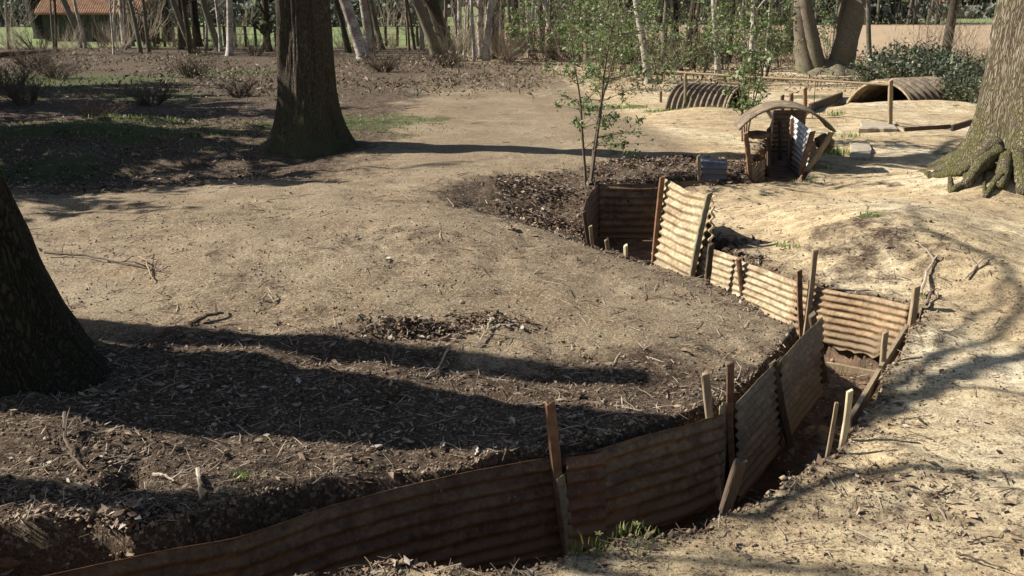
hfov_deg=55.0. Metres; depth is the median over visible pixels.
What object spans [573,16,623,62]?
bare shrub
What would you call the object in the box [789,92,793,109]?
post
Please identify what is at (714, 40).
birch tree
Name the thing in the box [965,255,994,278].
fallen stick
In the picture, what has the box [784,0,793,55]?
tree
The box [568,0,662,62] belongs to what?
bare shrub
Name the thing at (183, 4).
tree
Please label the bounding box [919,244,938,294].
fallen stick
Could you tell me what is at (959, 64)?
shrub
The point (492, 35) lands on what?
tree
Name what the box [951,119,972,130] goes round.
plank
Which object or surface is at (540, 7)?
tree
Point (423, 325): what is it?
leaf pile
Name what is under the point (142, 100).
bare shrub
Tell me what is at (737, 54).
bare shrub
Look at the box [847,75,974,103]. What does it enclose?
dugout shelter
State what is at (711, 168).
corrugated sheet
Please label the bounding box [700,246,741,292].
corrugated sheet
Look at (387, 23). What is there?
bare shrub
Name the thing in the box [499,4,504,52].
tree
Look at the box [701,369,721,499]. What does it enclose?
picket
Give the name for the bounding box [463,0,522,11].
tree
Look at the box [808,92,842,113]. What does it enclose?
plank
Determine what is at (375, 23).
tree
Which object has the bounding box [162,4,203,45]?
bare shrub
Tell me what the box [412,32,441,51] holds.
bare shrub
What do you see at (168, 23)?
tree
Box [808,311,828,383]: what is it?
post
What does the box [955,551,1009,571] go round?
fallen stick
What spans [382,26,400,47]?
bare shrub
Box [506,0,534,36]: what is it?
tree
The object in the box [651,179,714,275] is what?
corrugated sheet
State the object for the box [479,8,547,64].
bare shrub
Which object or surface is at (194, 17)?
tree
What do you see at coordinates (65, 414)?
fallen stick
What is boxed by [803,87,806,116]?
post
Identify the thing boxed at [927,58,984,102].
shrub
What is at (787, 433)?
post
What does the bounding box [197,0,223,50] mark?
tree
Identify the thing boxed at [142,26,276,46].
field fence
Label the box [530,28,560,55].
bare shrub
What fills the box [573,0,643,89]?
shrub
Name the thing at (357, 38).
birch tree
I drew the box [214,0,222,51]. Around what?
tree
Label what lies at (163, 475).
fallen stick
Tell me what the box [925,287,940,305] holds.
fallen stick
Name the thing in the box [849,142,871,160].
stone slab
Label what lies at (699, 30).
bare shrub
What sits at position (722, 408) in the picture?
corrugated sheet
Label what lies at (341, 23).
tree
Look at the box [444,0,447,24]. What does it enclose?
tree
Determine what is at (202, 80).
undergrowth
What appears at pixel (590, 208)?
corrugated sheet
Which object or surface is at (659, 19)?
bare shrub
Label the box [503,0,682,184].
shrub
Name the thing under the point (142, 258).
fallen stick
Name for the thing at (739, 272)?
post
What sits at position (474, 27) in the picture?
bare shrub
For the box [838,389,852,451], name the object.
stake
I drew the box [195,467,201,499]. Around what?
fallen stick
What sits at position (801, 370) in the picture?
corrugated sheet
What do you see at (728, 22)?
bare shrub
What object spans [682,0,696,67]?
tree
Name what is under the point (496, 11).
tree
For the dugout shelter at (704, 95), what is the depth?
23.67 m
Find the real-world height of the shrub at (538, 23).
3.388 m
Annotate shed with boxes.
[34,0,154,41]
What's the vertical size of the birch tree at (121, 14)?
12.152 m
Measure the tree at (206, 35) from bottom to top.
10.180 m
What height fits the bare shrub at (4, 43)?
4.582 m
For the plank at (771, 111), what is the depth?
23.34 m
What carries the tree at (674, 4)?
on the ground at (492, 139)
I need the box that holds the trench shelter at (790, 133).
[733,100,836,182]
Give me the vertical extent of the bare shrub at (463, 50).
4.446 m
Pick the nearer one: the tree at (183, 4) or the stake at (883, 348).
the stake at (883, 348)
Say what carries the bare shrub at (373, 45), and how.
on the ground at (492, 139)
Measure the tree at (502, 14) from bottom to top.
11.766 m
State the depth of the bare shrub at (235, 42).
53.67 m
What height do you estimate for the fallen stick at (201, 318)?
0.114 m
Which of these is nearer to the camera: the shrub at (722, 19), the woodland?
the shrub at (722, 19)
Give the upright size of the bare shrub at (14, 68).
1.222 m
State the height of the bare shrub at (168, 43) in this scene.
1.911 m
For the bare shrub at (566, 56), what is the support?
on the ground at (492, 139)
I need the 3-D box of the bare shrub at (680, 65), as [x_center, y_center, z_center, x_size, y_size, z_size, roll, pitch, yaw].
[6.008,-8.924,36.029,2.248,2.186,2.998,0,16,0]
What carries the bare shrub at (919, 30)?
on the ground at (492, 139)
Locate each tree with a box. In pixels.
[0,170,111,397]
[4,0,10,48]
[25,0,44,38]
[49,0,55,53]
[53,0,57,52]
[61,0,82,47]
[73,0,87,47]
[102,0,116,44]
[108,0,114,53]
[113,0,160,51]
[118,0,131,47]
[121,0,151,49]
[125,0,142,53]
[126,2,135,46]
[145,0,159,43]
[159,0,171,41]
[167,0,199,49]
[169,0,194,52]
[181,0,192,53]
[185,5,192,41]
[189,0,203,46]
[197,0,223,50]
[204,0,222,47]
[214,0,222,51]
[225,0,233,55]
[240,0,276,50]
[260,0,359,159]
[333,0,352,52]
[339,0,372,59]
[359,0,373,50]
[367,0,376,49]
[369,0,385,49]
[404,0,410,50]
[407,0,416,49]
[412,0,442,57]
[419,0,423,47]
[425,0,452,51]
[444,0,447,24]
[447,0,463,43]
[456,0,461,53]
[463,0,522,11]
[464,0,467,54]
[467,1,469,54]
[470,0,476,60]
[473,0,483,58]
[481,0,493,60]
[490,0,499,57]
[490,7,495,58]
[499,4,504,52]
[500,0,504,51]
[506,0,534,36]
[511,0,518,46]
[525,0,532,55]
[534,0,542,39]
[542,0,558,56]
[549,0,558,59]
[560,0,606,68]
[620,0,633,63]
[633,0,653,83]
[660,0,669,67]
[670,0,682,70]
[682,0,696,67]
[690,0,700,68]
[711,0,721,76]
[724,0,735,63]
[746,0,765,79]
[763,0,772,71]
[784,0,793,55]
[793,0,865,75]
[856,0,871,76]
[918,0,1023,197]
[942,0,959,50]
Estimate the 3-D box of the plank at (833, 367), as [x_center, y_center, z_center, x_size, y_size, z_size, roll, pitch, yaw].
[3.068,0.788,8.904,0.527,0.168,0.040,10,19,32]
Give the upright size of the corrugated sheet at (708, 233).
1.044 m
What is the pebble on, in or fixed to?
on the ground at (492, 139)
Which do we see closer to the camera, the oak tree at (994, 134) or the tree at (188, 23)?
the oak tree at (994, 134)
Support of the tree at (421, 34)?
on the ground at (492, 139)
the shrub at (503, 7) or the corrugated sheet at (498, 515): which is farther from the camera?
the shrub at (503, 7)
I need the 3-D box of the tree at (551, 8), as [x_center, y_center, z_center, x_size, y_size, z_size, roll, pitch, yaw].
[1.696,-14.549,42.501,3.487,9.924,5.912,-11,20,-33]
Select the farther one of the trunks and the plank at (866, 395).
the trunks
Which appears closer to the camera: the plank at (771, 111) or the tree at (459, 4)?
the plank at (771, 111)
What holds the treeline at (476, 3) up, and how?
on the ground at (492, 139)
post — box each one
[594,179,600,221]
[659,91,661,101]
[704,243,714,282]
[736,257,743,296]
[769,359,794,447]
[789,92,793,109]
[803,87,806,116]
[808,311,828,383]
[907,283,920,331]
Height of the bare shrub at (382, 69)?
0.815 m
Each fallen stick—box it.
[0,49,59,57]
[44,243,169,271]
[56,407,104,471]
[137,254,156,281]
[152,472,190,481]
[153,450,180,477]
[188,301,223,325]
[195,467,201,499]
[261,287,274,302]
[366,310,414,327]
[385,348,395,365]
[413,348,448,377]
[476,318,512,344]
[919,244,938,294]
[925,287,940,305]
[936,485,949,493]
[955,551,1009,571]
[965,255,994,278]
[967,536,999,542]
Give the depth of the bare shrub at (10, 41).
53.53 m
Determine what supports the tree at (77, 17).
on the ground at (492, 139)
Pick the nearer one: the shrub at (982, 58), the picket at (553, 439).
the picket at (553, 439)
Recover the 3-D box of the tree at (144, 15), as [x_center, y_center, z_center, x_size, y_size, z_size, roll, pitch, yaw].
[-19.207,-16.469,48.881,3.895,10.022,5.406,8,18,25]
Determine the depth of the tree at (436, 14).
51.28 m
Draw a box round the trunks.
[518,0,940,24]
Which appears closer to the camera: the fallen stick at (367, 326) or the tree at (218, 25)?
the fallen stick at (367, 326)
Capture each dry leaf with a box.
[222,431,237,437]
[402,438,413,442]
[472,445,477,455]
[509,416,514,424]
[571,413,583,417]
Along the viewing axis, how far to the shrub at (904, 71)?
27.79 m
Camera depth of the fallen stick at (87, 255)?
9.35 m
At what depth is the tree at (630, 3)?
40.93 m
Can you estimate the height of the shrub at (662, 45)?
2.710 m
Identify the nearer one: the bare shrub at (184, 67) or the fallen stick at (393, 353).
the fallen stick at (393, 353)
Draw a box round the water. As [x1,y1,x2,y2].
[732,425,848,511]
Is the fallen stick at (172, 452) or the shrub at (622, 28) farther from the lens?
the shrub at (622, 28)
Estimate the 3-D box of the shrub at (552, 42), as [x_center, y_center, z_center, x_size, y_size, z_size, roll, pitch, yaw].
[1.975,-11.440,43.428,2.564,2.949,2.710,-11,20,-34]
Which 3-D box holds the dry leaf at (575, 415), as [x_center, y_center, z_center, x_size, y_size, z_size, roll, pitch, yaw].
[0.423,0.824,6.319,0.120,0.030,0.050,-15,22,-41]
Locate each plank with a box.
[758,104,808,114]
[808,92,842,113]
[825,361,875,377]
[848,368,880,432]
[878,323,908,381]
[903,124,950,131]
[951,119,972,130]
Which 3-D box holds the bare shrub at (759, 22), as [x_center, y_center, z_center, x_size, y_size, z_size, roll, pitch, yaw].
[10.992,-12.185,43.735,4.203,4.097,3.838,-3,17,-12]
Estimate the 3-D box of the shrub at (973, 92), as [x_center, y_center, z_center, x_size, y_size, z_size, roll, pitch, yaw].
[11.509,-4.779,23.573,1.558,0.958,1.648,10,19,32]
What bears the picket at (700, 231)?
attached to the corrugated sheet at (680, 215)
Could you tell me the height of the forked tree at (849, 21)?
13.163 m
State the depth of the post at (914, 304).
8.54 m
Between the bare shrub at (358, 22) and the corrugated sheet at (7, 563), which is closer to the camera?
the corrugated sheet at (7, 563)
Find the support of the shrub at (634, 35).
on the ground at (492, 139)
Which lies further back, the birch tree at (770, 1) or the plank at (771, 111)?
the birch tree at (770, 1)
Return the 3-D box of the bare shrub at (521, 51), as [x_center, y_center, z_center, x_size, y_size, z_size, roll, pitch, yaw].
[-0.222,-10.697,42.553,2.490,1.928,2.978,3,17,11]
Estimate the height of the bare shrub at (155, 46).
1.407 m
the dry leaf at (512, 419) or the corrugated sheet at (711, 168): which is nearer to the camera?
the dry leaf at (512, 419)
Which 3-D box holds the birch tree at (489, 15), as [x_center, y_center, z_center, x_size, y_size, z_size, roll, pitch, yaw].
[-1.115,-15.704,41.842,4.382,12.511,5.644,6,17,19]
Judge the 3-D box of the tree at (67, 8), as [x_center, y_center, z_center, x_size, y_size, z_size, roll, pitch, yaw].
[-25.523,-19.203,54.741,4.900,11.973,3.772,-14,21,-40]
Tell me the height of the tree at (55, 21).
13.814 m
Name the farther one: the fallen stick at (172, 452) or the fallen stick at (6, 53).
the fallen stick at (6, 53)
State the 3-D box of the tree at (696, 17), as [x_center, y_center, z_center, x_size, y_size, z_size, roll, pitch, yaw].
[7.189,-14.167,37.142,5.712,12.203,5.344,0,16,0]
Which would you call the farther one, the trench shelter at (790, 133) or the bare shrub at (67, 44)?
the bare shrub at (67, 44)
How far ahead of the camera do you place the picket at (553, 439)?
5.82 m
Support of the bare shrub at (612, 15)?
on the ground at (492, 139)
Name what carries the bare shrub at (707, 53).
on the ground at (492, 139)
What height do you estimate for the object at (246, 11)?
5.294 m
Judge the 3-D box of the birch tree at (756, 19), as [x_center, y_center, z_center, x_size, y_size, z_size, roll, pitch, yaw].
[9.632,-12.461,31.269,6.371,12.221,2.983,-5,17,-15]
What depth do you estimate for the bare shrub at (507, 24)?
47.58 m
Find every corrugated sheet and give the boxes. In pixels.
[0,550,20,568]
[45,451,597,575]
[565,452,606,548]
[582,186,598,244]
[595,413,724,541]
[598,184,658,237]
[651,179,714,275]
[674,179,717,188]
[697,206,715,277]
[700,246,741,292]
[701,158,726,179]
[715,402,726,503]
[732,261,796,323]
[734,356,784,502]
[779,317,824,446]
[788,281,909,361]
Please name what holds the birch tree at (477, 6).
on the ground at (492, 139)
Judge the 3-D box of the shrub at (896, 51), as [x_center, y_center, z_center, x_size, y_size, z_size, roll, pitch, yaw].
[12.501,-7.216,31.252,2.857,1.756,3.022,8,18,24]
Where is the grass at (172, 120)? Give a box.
[0,76,938,559]
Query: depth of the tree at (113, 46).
48.56 m
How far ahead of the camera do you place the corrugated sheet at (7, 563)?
5.11 m
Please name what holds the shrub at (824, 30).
on the ground at (492, 139)
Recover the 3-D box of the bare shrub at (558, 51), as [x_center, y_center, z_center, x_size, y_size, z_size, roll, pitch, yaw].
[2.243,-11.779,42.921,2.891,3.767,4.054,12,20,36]
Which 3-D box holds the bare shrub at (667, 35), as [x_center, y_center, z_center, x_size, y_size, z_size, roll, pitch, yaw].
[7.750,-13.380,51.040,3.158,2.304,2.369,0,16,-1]
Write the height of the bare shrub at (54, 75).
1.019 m
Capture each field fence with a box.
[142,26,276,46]
[375,25,505,45]
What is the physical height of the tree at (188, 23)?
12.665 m
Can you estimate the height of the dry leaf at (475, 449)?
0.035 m
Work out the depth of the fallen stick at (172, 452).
5.70 m
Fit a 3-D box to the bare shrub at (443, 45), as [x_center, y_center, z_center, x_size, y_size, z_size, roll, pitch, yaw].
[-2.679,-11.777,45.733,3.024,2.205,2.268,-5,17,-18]
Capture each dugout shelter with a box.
[664,83,747,110]
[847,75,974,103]
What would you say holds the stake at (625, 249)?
on the ground at (492, 139)
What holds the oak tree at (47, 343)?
on the ground at (492, 139)
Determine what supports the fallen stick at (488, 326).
on the ground at (492, 139)
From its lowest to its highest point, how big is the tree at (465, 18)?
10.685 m
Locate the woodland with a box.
[534,0,971,24]
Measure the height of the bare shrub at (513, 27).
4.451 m
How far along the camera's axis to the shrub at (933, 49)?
31.64 m
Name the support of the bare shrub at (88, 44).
on the ground at (492, 139)
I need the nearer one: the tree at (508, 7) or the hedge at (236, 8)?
the tree at (508, 7)
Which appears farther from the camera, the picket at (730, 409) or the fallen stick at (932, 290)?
the fallen stick at (932, 290)
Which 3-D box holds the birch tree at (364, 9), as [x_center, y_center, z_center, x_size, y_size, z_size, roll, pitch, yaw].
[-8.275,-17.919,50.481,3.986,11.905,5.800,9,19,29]
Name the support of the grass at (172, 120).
on the ground at (492, 139)
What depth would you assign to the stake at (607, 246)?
10.99 m
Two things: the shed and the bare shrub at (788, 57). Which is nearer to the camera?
the bare shrub at (788, 57)
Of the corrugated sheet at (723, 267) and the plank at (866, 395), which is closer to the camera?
the plank at (866, 395)
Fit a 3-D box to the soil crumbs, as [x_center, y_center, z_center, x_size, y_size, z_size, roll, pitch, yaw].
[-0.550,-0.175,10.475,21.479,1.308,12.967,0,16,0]
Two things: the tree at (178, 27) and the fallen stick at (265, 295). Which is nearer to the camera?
the fallen stick at (265, 295)
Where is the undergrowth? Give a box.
[0,45,987,102]
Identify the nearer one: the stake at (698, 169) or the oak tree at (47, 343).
the oak tree at (47, 343)
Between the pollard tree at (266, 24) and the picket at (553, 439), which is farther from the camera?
the pollard tree at (266, 24)
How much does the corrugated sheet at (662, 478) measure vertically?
0.660 m
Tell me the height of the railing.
1.235 m
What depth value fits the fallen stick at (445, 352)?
7.06 m
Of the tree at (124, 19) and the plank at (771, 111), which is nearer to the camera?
the plank at (771, 111)
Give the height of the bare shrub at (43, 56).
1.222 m
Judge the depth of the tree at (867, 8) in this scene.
32.81 m
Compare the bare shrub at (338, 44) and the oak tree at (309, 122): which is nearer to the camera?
the oak tree at (309, 122)
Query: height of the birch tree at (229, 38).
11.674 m
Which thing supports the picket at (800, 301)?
attached to the corrugated sheet at (854, 323)
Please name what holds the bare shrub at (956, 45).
on the ground at (492, 139)
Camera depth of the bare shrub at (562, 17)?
49.65 m
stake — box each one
[582,211,589,243]
[589,225,593,246]
[604,237,609,250]
[623,244,627,255]
[697,155,700,179]
[719,457,746,513]
[825,402,838,457]
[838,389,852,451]
[879,329,888,369]
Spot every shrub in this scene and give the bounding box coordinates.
[0,1,45,50]
[0,28,27,49]
[0,39,71,67]
[0,51,50,88]
[0,60,59,105]
[4,19,60,49]
[23,49,85,78]
[41,19,88,54]
[52,0,126,50]
[62,92,144,117]
[79,11,137,52]
[87,18,118,47]
[114,75,185,106]
[115,0,172,46]
[140,28,166,49]
[158,21,176,46]
[159,53,218,76]
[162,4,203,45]
[169,23,225,54]
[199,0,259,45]
[212,74,275,97]
[223,23,241,49]
[234,27,275,55]
[331,0,378,50]
[332,29,349,47]
[339,24,396,55]
[354,0,414,43]
[357,52,400,71]
[380,0,452,44]
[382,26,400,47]
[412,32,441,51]
[423,21,469,57]
[423,46,469,67]
[430,0,508,58]
[434,0,512,59]
[444,16,477,52]
[448,25,470,55]
[474,1,544,58]
[474,26,531,62]
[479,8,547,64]
[483,0,525,52]
[493,2,529,53]
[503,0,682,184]
[503,27,567,60]
[505,0,564,49]
[509,0,552,63]
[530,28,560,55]
[531,0,578,60]
[531,1,578,61]
[535,0,620,37]
[543,28,583,60]
[550,0,612,66]
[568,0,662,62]
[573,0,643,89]
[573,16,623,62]
[578,0,650,43]
[586,0,657,79]
[588,0,668,72]
[632,0,696,80]
[633,37,655,60]
[637,0,690,46]
[646,17,682,50]
[652,29,701,73]
[669,4,744,79]
[678,0,758,70]
[691,0,775,69]
[697,38,734,63]
[702,1,748,55]
[708,0,803,140]
[727,1,792,45]
[733,30,774,61]
[736,0,803,79]
[757,6,794,65]
[777,39,794,64]
[812,0,839,57]
[847,49,918,84]
[858,33,952,72]
[874,43,970,79]
[884,0,972,56]
[891,46,985,85]
[892,36,984,64]
[900,0,994,54]
[915,0,995,57]
[923,0,994,63]
[923,44,986,77]
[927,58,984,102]
[957,74,982,103]
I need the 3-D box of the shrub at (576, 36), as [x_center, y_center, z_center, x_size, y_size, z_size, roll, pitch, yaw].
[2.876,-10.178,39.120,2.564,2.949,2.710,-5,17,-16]
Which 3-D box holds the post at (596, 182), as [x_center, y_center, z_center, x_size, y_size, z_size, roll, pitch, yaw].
[1.282,-1.080,14.500,0.154,1.064,0.075,0,16,0]
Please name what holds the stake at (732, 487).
on the ground at (492, 139)
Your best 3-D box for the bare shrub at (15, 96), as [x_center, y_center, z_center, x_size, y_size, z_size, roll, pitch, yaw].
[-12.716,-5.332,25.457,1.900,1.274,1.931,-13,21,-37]
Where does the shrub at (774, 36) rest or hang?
on the ground at (492, 139)
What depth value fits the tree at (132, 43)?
56.93 m
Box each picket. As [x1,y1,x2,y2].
[545,401,564,555]
[556,473,574,555]
[651,176,664,264]
[689,191,712,276]
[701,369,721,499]
[726,361,734,472]
[797,269,803,337]
[803,247,818,334]
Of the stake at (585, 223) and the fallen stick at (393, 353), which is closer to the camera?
the fallen stick at (393, 353)
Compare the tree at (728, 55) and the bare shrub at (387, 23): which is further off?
the bare shrub at (387, 23)
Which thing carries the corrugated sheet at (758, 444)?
on the ground at (492, 139)
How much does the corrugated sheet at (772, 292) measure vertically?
0.660 m
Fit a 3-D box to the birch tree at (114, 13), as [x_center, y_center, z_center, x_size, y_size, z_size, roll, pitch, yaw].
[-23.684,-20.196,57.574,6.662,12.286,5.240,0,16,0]
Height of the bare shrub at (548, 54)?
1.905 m
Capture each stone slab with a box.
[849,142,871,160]
[859,122,897,132]
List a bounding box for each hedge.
[0,0,432,26]
[554,0,995,18]
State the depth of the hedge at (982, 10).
142.73 m
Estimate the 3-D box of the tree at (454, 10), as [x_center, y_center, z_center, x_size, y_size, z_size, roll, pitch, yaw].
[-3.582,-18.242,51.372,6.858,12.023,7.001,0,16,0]
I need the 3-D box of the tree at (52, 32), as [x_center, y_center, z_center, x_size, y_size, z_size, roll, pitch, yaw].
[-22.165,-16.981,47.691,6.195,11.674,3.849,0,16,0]
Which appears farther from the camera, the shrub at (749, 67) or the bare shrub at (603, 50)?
the bare shrub at (603, 50)
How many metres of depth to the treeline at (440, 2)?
159.44 m
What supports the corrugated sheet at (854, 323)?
on the ground at (492, 139)
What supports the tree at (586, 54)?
on the ground at (492, 139)
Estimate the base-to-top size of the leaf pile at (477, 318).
0.157 m
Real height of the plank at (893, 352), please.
0.150 m
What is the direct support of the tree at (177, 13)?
on the ground at (492, 139)
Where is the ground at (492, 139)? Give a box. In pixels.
[0,5,1023,575]
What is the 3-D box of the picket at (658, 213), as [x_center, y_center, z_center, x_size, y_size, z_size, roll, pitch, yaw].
[1.727,-0.743,11.662,0.127,1.192,0.065,0,16,0]
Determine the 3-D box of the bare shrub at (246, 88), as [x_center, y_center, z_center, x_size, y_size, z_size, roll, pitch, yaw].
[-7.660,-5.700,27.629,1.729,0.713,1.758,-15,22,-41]
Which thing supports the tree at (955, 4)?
on the ground at (492, 139)
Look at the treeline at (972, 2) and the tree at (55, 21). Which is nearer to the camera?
the tree at (55, 21)
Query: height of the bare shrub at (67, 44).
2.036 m
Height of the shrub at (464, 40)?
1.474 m
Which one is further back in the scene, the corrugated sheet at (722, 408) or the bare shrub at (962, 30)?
the bare shrub at (962, 30)
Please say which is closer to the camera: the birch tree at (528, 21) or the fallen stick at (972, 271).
the fallen stick at (972, 271)
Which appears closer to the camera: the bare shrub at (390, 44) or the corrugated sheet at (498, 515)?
the corrugated sheet at (498, 515)
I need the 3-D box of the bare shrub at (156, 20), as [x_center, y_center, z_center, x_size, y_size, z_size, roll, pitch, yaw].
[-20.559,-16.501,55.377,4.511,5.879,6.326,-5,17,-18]
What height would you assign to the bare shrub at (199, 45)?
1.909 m
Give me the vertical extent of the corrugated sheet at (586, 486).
0.614 m
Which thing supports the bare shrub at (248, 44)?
on the ground at (492, 139)
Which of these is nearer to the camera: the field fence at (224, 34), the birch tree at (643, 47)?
the birch tree at (643, 47)
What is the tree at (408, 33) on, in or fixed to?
on the ground at (492, 139)
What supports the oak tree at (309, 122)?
on the ground at (492, 139)
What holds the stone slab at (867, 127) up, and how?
on the ground at (492, 139)
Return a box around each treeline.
[0,0,456,15]
[455,0,511,6]
[521,0,996,4]
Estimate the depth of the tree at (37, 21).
68.26 m
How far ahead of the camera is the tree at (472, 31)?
43.27 m
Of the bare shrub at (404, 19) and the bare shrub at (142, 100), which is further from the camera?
the bare shrub at (404, 19)
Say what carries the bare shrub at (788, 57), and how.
on the ground at (492, 139)
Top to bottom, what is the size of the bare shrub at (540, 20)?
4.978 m
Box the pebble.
[999,527,1008,532]
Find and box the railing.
[667,70,892,123]
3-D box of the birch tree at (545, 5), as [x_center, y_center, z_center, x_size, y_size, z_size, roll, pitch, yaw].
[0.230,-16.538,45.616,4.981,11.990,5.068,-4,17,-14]
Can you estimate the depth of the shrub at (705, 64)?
32.75 m
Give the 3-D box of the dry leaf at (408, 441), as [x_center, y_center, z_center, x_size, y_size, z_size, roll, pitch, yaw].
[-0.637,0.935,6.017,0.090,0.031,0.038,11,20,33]
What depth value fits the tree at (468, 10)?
47.36 m
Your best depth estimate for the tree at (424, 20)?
45.65 m
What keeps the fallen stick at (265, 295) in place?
on the ground at (492, 139)
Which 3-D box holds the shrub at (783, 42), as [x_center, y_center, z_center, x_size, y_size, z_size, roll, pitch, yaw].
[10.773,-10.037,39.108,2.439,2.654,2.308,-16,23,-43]
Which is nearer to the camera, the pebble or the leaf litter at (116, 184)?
the pebble
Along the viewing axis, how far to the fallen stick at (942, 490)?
5.42 m
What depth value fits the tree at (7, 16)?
53.93 m
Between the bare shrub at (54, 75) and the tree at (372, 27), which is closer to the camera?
the bare shrub at (54, 75)
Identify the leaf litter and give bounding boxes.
[0,93,264,193]
[0,102,1023,575]
[494,138,769,263]
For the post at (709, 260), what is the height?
0.737 m
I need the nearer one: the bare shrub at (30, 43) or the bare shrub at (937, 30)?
the bare shrub at (937, 30)
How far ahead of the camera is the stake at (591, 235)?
11.27 m
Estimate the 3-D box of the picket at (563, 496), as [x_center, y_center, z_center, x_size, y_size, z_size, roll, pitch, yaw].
[0.319,1.378,5.917,0.126,0.580,0.044,0,16,0]
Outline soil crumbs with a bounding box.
[0,159,1023,575]
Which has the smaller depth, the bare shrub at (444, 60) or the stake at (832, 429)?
the stake at (832, 429)
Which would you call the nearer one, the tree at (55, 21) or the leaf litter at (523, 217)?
the leaf litter at (523, 217)
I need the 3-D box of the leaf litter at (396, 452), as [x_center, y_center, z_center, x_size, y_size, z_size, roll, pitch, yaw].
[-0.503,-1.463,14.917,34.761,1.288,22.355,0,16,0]
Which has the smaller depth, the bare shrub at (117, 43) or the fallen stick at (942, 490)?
the fallen stick at (942, 490)
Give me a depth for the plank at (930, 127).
19.42 m
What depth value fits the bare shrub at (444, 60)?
39.32 m
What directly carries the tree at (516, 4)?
on the ground at (492, 139)
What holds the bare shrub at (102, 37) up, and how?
on the ground at (492, 139)
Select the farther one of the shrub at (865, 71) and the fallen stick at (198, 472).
the shrub at (865, 71)
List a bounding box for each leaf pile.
[82,495,173,557]
[336,314,478,343]
[418,307,574,333]
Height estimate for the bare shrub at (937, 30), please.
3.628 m
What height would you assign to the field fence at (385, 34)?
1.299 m
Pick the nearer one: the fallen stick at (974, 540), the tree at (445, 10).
the fallen stick at (974, 540)
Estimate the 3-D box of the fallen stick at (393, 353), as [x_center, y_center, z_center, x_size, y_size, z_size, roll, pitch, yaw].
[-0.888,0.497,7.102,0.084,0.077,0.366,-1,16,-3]
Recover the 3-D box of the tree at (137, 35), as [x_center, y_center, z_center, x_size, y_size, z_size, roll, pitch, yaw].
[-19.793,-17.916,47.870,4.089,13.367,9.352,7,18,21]
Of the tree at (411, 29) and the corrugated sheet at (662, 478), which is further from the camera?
the tree at (411, 29)
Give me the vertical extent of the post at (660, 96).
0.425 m
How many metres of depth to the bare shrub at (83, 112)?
22.12 m
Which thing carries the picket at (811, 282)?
on the ground at (492, 139)
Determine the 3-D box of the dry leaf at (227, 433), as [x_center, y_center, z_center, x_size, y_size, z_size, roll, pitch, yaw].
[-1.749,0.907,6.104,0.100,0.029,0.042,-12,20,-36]
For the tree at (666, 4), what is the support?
on the ground at (492, 139)
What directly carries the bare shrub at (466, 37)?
on the ground at (492, 139)
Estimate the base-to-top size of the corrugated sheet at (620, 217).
0.800 m
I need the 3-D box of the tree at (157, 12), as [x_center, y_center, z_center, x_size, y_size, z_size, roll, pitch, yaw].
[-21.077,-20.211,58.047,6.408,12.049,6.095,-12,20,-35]

